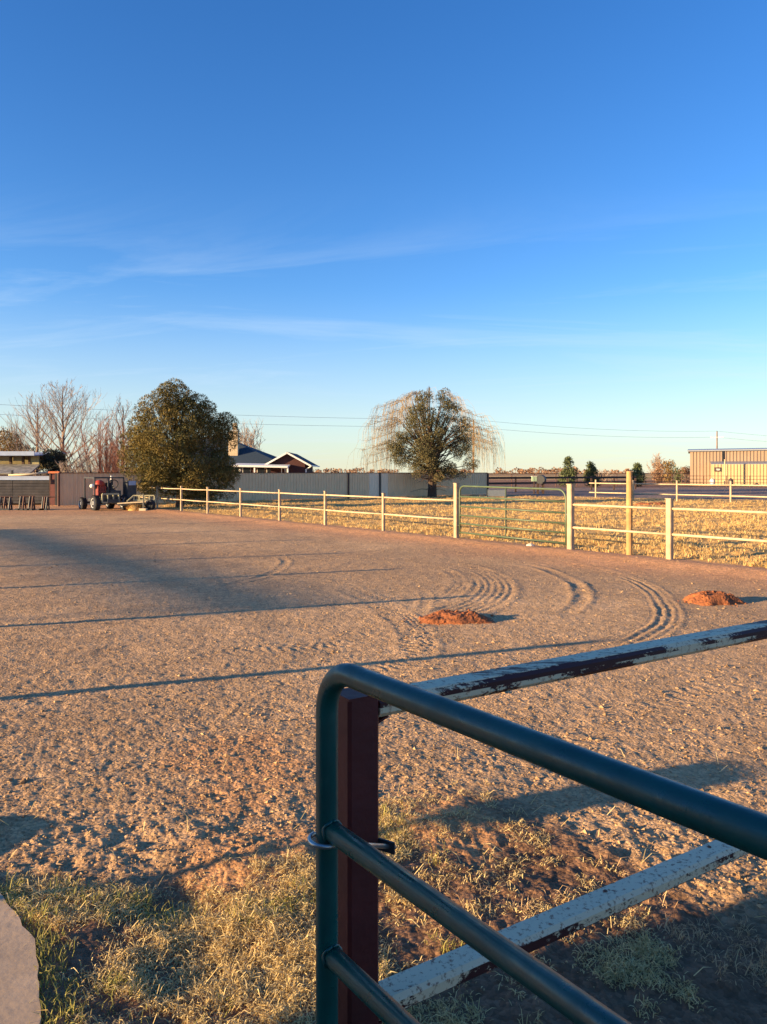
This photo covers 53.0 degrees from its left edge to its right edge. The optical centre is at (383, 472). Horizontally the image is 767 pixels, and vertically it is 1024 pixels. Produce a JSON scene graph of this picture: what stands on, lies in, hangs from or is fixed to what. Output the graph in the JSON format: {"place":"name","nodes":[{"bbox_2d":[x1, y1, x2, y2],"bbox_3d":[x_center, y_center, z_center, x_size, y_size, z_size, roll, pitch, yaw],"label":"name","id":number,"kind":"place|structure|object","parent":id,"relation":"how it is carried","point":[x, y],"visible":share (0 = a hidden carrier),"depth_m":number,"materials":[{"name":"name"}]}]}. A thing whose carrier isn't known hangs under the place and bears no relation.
{"place":"outdoors","nodes":[
{"label":"outdoors","id":0,"kind":"place"},
{"bbox_2d":[0,893,40,1023],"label":"concrete path","id":1,"kind":"structure","parent":0,"point":[19,997],"depth_m":2.58,"materials":[{"name":"grey concrete"}]},
{"bbox_2d":[48,471,59,504],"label":"side gate","id":2,"kind":"structure","parent":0,"point":[53,489],"depth_m":40.17,"materials":[{"name":"orange paint"}]},
{"bbox_2d":[50,484,54,504],"bbox_3d":[-17.280,1.150,40.200,0.260,1.100,0.050,0,0,0],"label":"door","id":3,"kind":"structure","parent":2,"relation":"in","point":[52,486],"depth_m":40.18,"materials":[{"name":"brown wood"}]},
{"bbox_2d":[0,802,477,1023],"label":"green grass","id":4,"kind":"structure","parent":0,"point":[58,959],"depth_m":2.85,"materials":[{"name":"plant"}]},
{"bbox_2d":[0,775,714,1023],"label":"dry grass","id":5,"kind":"structure","parent":0,"point":[282,971],"depth_m":2.77,"materials":[{"name":"beige plant"}]},
{"bbox_2d":[0,473,766,1023],"bbox_3d":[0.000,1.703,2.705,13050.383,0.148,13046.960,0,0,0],"label":"ground","id":6,"kind":"structure","parent":0,"point":[60,533],"depth_m":5.39,"materials":[{"name":"brown soil"}]},
{"bbox_2d":[0,496,12,509],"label":"pipe trestle","id":7,"kind":"object","parent":6,"relation":"on","point":[3,505],"visible":0.94,"depth_m":35.14,"materials":[{"name":"paint"}]},
{"bbox_2d":[0,426,20,474],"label":"olive bush","id":8,"kind":"object","parent":6,"relation":"on","point":[5,444],"visible":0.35,"depth_m":56.88,"materials":[{"name":"green plant"}]},
{"bbox_2d":[0,413,34,450],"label":"bare tree","id":9,"kind":"object","parent":6,"relation":"on","point":[15,435],"visible":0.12,"depth_m":59.92,"materials":[{"name":"plant"}]},
{"bbox_2d":[15,496,35,509],"bbox_3d":[-16.295,1.381,35.064,0.816,0.651,0.570,0,0,0],"label":"pipe trestle","id":10,"kind":"object","parent":6,"relation":"on","point":[31,504],"visible":0.92,"depth_m":35.11,"materials":[{"name":"paint"}]},
{"bbox_2d":[0,475,54,503],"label":"board shed","id":11,"kind":"structure","parent":6,"relation":"on","point":[36,486],"depth_m":40.47,"materials":[{"name":"wood"}]},
{"bbox_2d":[8,470,48,475],"bbox_3d":[-18.809,0.048,40.855,2.138,0.351,0.220,0,0,0],"label":"roof pole","id":12,"kind":"object","parent":11,"relation":"on","point":[37,473],"visible":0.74,"depth_m":40.76,"materials":[{"name":"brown wood"}]},
{"bbox_2d":[16,443,40,471],"bbox_3d":[-26.864,-0.210,58.068,2.181,4.141,2.161,0,0,-26],"label":"olive bush","id":13,"kind":"object","parent":6,"relation":"on","point":[22,447],"visible":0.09,"depth_m":57.87,"materials":[{"name":"green plant"}]},
{"bbox_2d":[0,451,68,473],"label":"open shed","id":14,"kind":"structure","parent":6,"relation":"on","point":[20,462],"depth_m":46.18,"materials":[{"name":"white metal"}]},
{"bbox_2d":[2,395,74,474],"bbox_3d":[-24.964,-1.995,55.859,5.404,7.616,5.094,0,0,-10],"label":"bare tree","id":15,"kind":"object","parent":6,"relation":"on","point":[25,442],"visible":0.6,"depth_m":55.89,"materials":[{"name":"brown plant"}]},
{"bbox_2d":[37,496,55,509],"bbox_3d":[-15.330,1.395,35.064,0.620,0.624,0.570,0,0,0],"label":"pipe trestle","id":16,"kind":"object","parent":6,"relation":"on","point":[45,502],"visible":0.94,"depth_m":35.12,"materials":[{"name":"paint"}]},
{"bbox_2d":[35,448,66,474],"bbox_3d":[-20.579,0.200,47.513,2.087,3.476,1.908,0,0,0],"label":"cedar bush","id":17,"kind":"object","parent":6,"relation":"on","point":[48,461],"visible":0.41,"depth_m":47.16,"materials":[{"name":"green plant"}]},
{"bbox_2d":[50,452,73,471],"bbox_3d":[-20.262,0.229,48.466,1.725,3.287,1.741,0,0,0],"label":"cedar bush","id":18,"kind":"object","parent":6,"relation":"on","point":[65,462],"visible":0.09,"depth_m":48.40,"materials":[{"name":"green plant"}]},
{"bbox_2d":[10,377,123,470],"bbox_3d":[-21.509,-2.406,52.694,7.117,8.425,8.223,0,0,-20],"label":"bare tree","id":19,"kind":"object","parent":6,"relation":"on","point":[63,430],"visible":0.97,"depth_m":51.80,"materials":[{"name":"brown plant"}]},
{"bbox_2d":[55,449,95,471],"bbox_3d":[-17.785,0.198,44.347,2.588,3.183,2.664,0,0,-16],"label":"bare bush","id":20,"kind":"object","parent":6,"relation":"on","point":[70,468],"visible":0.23,"depth_m":44.58,"materials":[{"name":"brown plant"}]},
{"bbox_2d":[51,409,129,471],"bbox_3d":[-17.752,-1.182,48.849,5.847,5.927,4.617,0,0,0],"label":"bare tree","id":21,"kind":"object","parent":6,"relation":"on","point":[105,449],"visible":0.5,"depth_m":48.76,"materials":[{"name":"red plant"}]},
{"bbox_2d":[73,397,139,471],"bbox_3d":[-18.079,-1.868,54.088,5.878,7.356,5.068,0,0,28],"label":"bare tree","id":22,"kind":"object","parent":6,"relation":"on","point":[123,417],"visible":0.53,"depth_m":53.87,"materials":[{"name":"brown plant"}]},
{"bbox_2d":[78,476,135,510],"bbox_3d":[-12.826,0.930,35.746,1.962,1.581,2.300,0,0,-42],"label":"tractor","id":23,"kind":"object","parent":6,"relation":"on","point":[108,495],"visible":0.96,"depth_m":35.26,"materials":[{"name":"red metal"}]},
{"bbox_2d":[84,412,139,471],"bbox_3d":[-16.366,-1.110,47.191,3.958,5.779,4.049,0,0,0],"label":"bare tree","id":24,"kind":"object","parent":6,"relation":"on","point":[114,457],"visible":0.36,"depth_m":46.76,"materials":[{"name":"red plant"}]},
{"bbox_2d":[125,503,144,510],"bbox_3d":[-11.158,1.476,34.644,1.040,0.488,0.900,0,0,0],"label":"hay heap","id":25,"kind":"object","parent":6,"relation":"on","point":[130,507],"visible":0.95,"depth_m":34.41,"materials":[{"name":"yellow plant"}]},
{"bbox_2d":[117,494,155,510],"bbox_3d":[-11.104,1.317,34.637,1.622,0.786,0.828,0,0,0],"label":"flat trailer","id":26,"kind":"object","parent":6,"relation":"on","point":[150,504],"visible":0.98,"depth_m":34.65,"materials":[{"name":"beige metal"}]},
{"bbox_2d":[116,377,241,506],"bbox_3d":[-9.839,-1.432,37.380,6.126,6.480,4.117,0,0,-17],"label":"leafy tree","id":27,"kind":"object","parent":6,"relation":"on","point":[176,443],"visible":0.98,"depth_m":37.04,"materials":[{"name":"plant"}]},
{"bbox_2d":[237,418,264,450],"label":"bare tree","id":28,"kind":"object","parent":6,"relation":"on","point":[245,440],"visible":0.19,"depth_m":97.93,"materials":[{"name":"brown plant"}]},
{"bbox_2d":[188,423,319,472],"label":"brick house","id":29,"kind":"structure","parent":6,"relation":"on","point":[248,459],"depth_m":82.01,"materials":[{"name":"grey"}]},
{"bbox_2d":[243,467,250,472],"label":"window","id":30,"kind":"structure","parent":29,"relation":"in","point":[245,469],"depth_m":82.12,"materials":[{"name":"black glass"}]},
{"bbox_2d":[257,467,264,472],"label":"window","id":31,"kind":"structure","parent":29,"relation":"in","point":[259,469],"depth_m":82.12,"materials":[{"name":"black glass"}]},
{"bbox_2d":[266,467,270,472],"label":"window","id":32,"kind":"structure","parent":29,"relation":"in","point":[268,469],"depth_m":82.12,"materials":[{"name":"black glass"}]},
{"bbox_2d":[58,472,488,505],"bbox_3d":[-4.175,0.894,49.325,32.242,1.812,0.140,0,0,-40],"label":"metal fence","id":33,"kind":"object","parent":6,"relation":"on","point":[70,488],"visible":0.64,"depth_m":48.92,"materials":[{"name":"metal"}]},
{"bbox_2d":[137,486,453,530],"bbox_3d":[-5.207,1.204,29.147,0.090,1.232,23.312,0,0,-37],"label":"pipe fence","id":34,"kind":"object","parent":6,"relation":"on","point":[325,495],"visible":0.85,"depth_m":25.69,"materials":[{"name":"white metal"}]},
{"bbox_2d":[0,537,766,911],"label":"gravel pebbles","id":35,"kind":"object","parent":6,"relation":"on","point":[736,875],"visible":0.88,"depth_m":4.88,"materials":[{"name":"gravel"}]},
{"bbox_2d":[1,746,766,1023],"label":"loose stalks","id":36,"kind":"object","parent":6,"relation":"on","point":[386,835],"visible":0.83,"depth_m":3.50,"materials":[{"name":"beige plant"}]},
{"bbox_2d":[347,387,505,473],"bbox_3d":[3.559,-2.563,62.763,13.076,8.775,6.112,0,0,0],"label":"willow tree","id":37,"kind":"object","parent":6,"relation":"on","point":[478,445],"visible":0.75,"depth_m":62.22,"materials":[{"name":"beige plant"}]},
{"bbox_2d":[384,387,480,496],"bbox_3d":[3.404,-2.082,53.337,6.823,7.765,2.608,0,0,0],"label":"juniper tree","id":38,"kind":"object","parent":6,"relation":"on","point":[429,449],"visible":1,"depth_m":53.28,"materials":[{"name":"green plant"}]},
{"bbox_2d":[405,609,494,624],"bbox_3d":[0.810,1.672,8.945,1.121,0.153,0.824,0,0,0],"label":"dirt pile","id":39,"kind":"object","parent":6,"relation":"on","point":[444,617],"visible":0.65,"depth_m":8.75,"materials":[{"name":"brown soil"}]},
{"bbox_2d":[453,483,459,537],"bbox_3d":[1.879,1.042,19.840,0.122,1.555,0.122,0,0,-37],"label":"gate post","id":40,"kind":"object","parent":6,"relation":"on","point":[456,509],"visible":0.78,"depth_m":19.79,"materials":[{"name":"white metal"}]},
{"bbox_2d":[457,485,566,544],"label":"tube gate","id":41,"kind":"structure","parent":40,"relation":"attached to","point":[506,509],"depth_m":18.28,"materials":[{"name":"green metal"}]},
{"bbox_2d":[163,495,766,567],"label":"pasture grass","id":42,"kind":"structure","parent":6,"relation":"on","point":[449,529],"depth_m":25.56,"materials":[{"name":"plant"}]},
{"bbox_2d":[487,489,504,495],"bbox_3d":[8.024,1.424,54.527,1.334,0.492,0.548,0,0,0],"label":"water trough","id":43,"kind":"object","parent":6,"relation":"on","point":[495,492],"visible":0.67,"depth_m":54.28,"materials":[{"name":"metal"}]},
{"bbox_2d":[313,466,689,473],"bbox_3d":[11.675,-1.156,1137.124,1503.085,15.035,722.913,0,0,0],"label":"trees","id":44,"kind":"object","parent":6,"relation":"on","point":[532,471],"visible":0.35,"depth_m":1013.34,"materials":[{"name":"brown plant"}]},
{"bbox_2d":[531,476,536,493],"bbox_3d":[12.129,1.038,62.000,0.420,1.525,0.460,0,0,0],"label":"nest box","id":45,"kind":"object","parent":6,"relation":"on","point":[533,478],"visible":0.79,"depth_m":61.88,"materials":[{"name":"green paint"}]},
{"bbox_2d":[536,475,545,493],"bbox_3d":[12.684,0.949,61.986,0.840,1.552,0.734,0,0,15],"label":"feed drum","id":46,"kind":"object","parent":6,"relation":"on","point":[541,479],"visible":0.88,"depth_m":61.76,"materials":[{"name":"paint"}]},
{"bbox_2d":[338,620,766,1023],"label":"rail fence","id":47,"kind":"object","parent":6,"relation":"on","point":[361,716],"visible":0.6,"depth_m":2.14,"materials":[{"name":"white paint"}]},
{"bbox_2d":[307,663,766,1023],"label":"tube gate","id":48,"kind":"structure","parent":47,"relation":"attached to","point":[735,825],"depth_m":1.41,"materials":[{"name":"green metal"}]},
{"bbox_2d":[489,476,635,491],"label":"board fence","id":49,"kind":"object","parent":6,"relation":"on","point":[567,482],"visible":0.63,"depth_m":71.45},
{"bbox_2d":[557,456,577,487],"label":"pine","id":50,"kind":"object","parent":6,"relation":"on","point":[568,471],"visible":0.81,"depth_m":87.73,"materials":[{"name":"green plant"}]},
{"bbox_2d":[566,484,574,549],"bbox_3d":[4.111,1.032,16.907,0.138,1.575,0.138,0,0,-37],"label":"gate post","id":51,"kind":"object","parent":6,"relation":"on","point":[570,516],"visible":0.78,"depth_m":16.85,"materials":[{"name":"white metal"}]},
{"bbox_2d":[415,857,766,1013],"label":"dead grass","id":52,"kind":"structure","parent":6,"relation":"on","point":[751,964],"depth_m":2.80,"materials":[{"name":"brown plant"}]},
{"bbox_2d":[581,461,602,486],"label":"pine","id":53,"kind":"object","parent":6,"relation":"on","point":[592,469],"visible":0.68,"depth_m":89.71,"materials":[{"name":"green plant"}]},
{"bbox_2d":[511,473,689,486],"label":"corral fence","id":54,"kind":"object","parent":6,"relation":"on","point":[654,481],"visible":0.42,"depth_m":102.75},
{"bbox_2d":[596,468,612,480],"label":"bare bush","id":55,"kind":"object","parent":6,"relation":"on","point":[602,474],"visible":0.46,"depth_m":119.63,"materials":[{"name":"brown plant"}]},
{"bbox_2d":[626,471,632,554],"bbox_3d":[5.057,0.885,15.830,0.135,1.830,0.135,0,0,0],"label":"timber post","id":56,"kind":"object","parent":6,"relation":"on","point":[629,520],"visible":0.88,"depth_m":15.78,"materials":[{"name":"beige wood"}]},
{"bbox_2d":[631,462,646,486],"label":"pine","id":57,"kind":"object","parent":6,"relation":"on","point":[637,472],"visible":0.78,"depth_m":91.65,"materials":[{"name":"green plant"}]},
{"bbox_2d":[633,502,665,504],"bbox_3d":[14.153,1.651,40.563,2.437,0.278,1.816,0,0,0],"label":"dirt pile","id":58,"kind":"object","parent":6,"relation":"on","point":[652,503],"visible":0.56,"depth_m":40.14,"materials":[{"name":"brown soil"}]},
{"bbox_2d":[646,452,668,479],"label":"bare tree","id":59,"kind":"object","parent":6,"relation":"on","point":[657,460],"visible":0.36,"depth_m":139.98,"materials":[{"name":"brown plant"}]},
{"bbox_2d":[651,463,664,482],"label":"russet tree","id":60,"kind":"object","parent":6,"relation":"on","point":[658,472],"visible":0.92,"depth_m":124.57,"materials":[{"name":"brown plant"}]},
{"bbox_2d":[572,498,766,559],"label":"pipe fence","id":61,"kind":"object","parent":6,"relation":"on","point":[669,508],"visible":0.95,"depth_m":14.94,"materials":[{"name":"white metal"}]},
{"bbox_2d":[662,459,676,482],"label":"round tree","id":62,"kind":"object","parent":6,"relation":"on","point":[669,476],"visible":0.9,"depth_m":131.91,"materials":[{"name":"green plant"}]},
{"bbox_2d":[589,480,766,501],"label":"pipe fence","id":63,"kind":"object","parent":6,"relation":"on","point":[677,484],"visible":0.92,"depth_m":46.30,"materials":[{"name":"white metal"}]},
{"bbox_2d":[671,465,684,483],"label":"cedar tree","id":64,"kind":"object","parent":6,"relation":"on","point":[677,475],"visible":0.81,"depth_m":119.86,"materials":[{"name":"green plant"}]},
{"bbox_2d":[680,466,689,480],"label":"russet tree","id":65,"kind":"object","parent":6,"relation":"on","point":[686,471],"visible":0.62,"depth_m":134.73,"materials":[{"name":"brown plant"}]},
{"bbox_2d":[683,590,746,606],"bbox_3d":[4.316,1.649,10.107,0.893,0.186,0.674,0,0,0],"label":"dirt pile","id":66,"kind":"object","parent":6,"relation":"on","point":[709,598],"visible":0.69,"depth_m":9.98,"materials":[{"name":"brown soil"}]},
{"bbox_2d":[710,431,723,448],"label":"utility pole","id":67,"kind":"object","parent":6,"relation":"on","point":[716,437],"visible":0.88,"depth_m":153.94,"materials":[{"name":"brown wood"}]},
{"bbox_2d":[0,404,764,435],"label":"power wire","id":68,"kind":"object","parent":67,"relation":"attached to","point":[375,418],"visible":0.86,"depth_m":117.88,"materials":[{"name":"black metal"}]},
{"bbox_2d":[0,414,766,441],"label":"power wire","id":69,"kind":"object","parent":67,"relation":"attached to","point":[479,427],"visible":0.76,"depth_m":132.95,"materials":[{"name":"black metal"}]},
{"bbox_2d":[681,476,766,486],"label":"corral fence","id":70,"kind":"object","parent":6,"relation":"on","point":[726,479],"visible":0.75,"depth_m":93.14,"materials":[{"name":"white metal"}]},
{"bbox_2d":[688,448,766,483],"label":"metal barn","id":71,"kind":"structure","parent":6,"relation":"on","point":[700,463],"depth_m":115.93,"materials":[{"name":"paint"}]},
{"bbox_2d":[710,461,766,484],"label":"yellow annex","id":72,"kind":"object","parent":6,"relation":"on","point":[745,469],"visible":0.84,"depth_m":109.70,"materials":[{"name":"metal"}]},
{"bbox_2d":[0,0,766,472],"label":"sky","id":73,"kind":"structure","parent":0,"point":[548,214],"materials":[{"name":"blue"}]}
]}

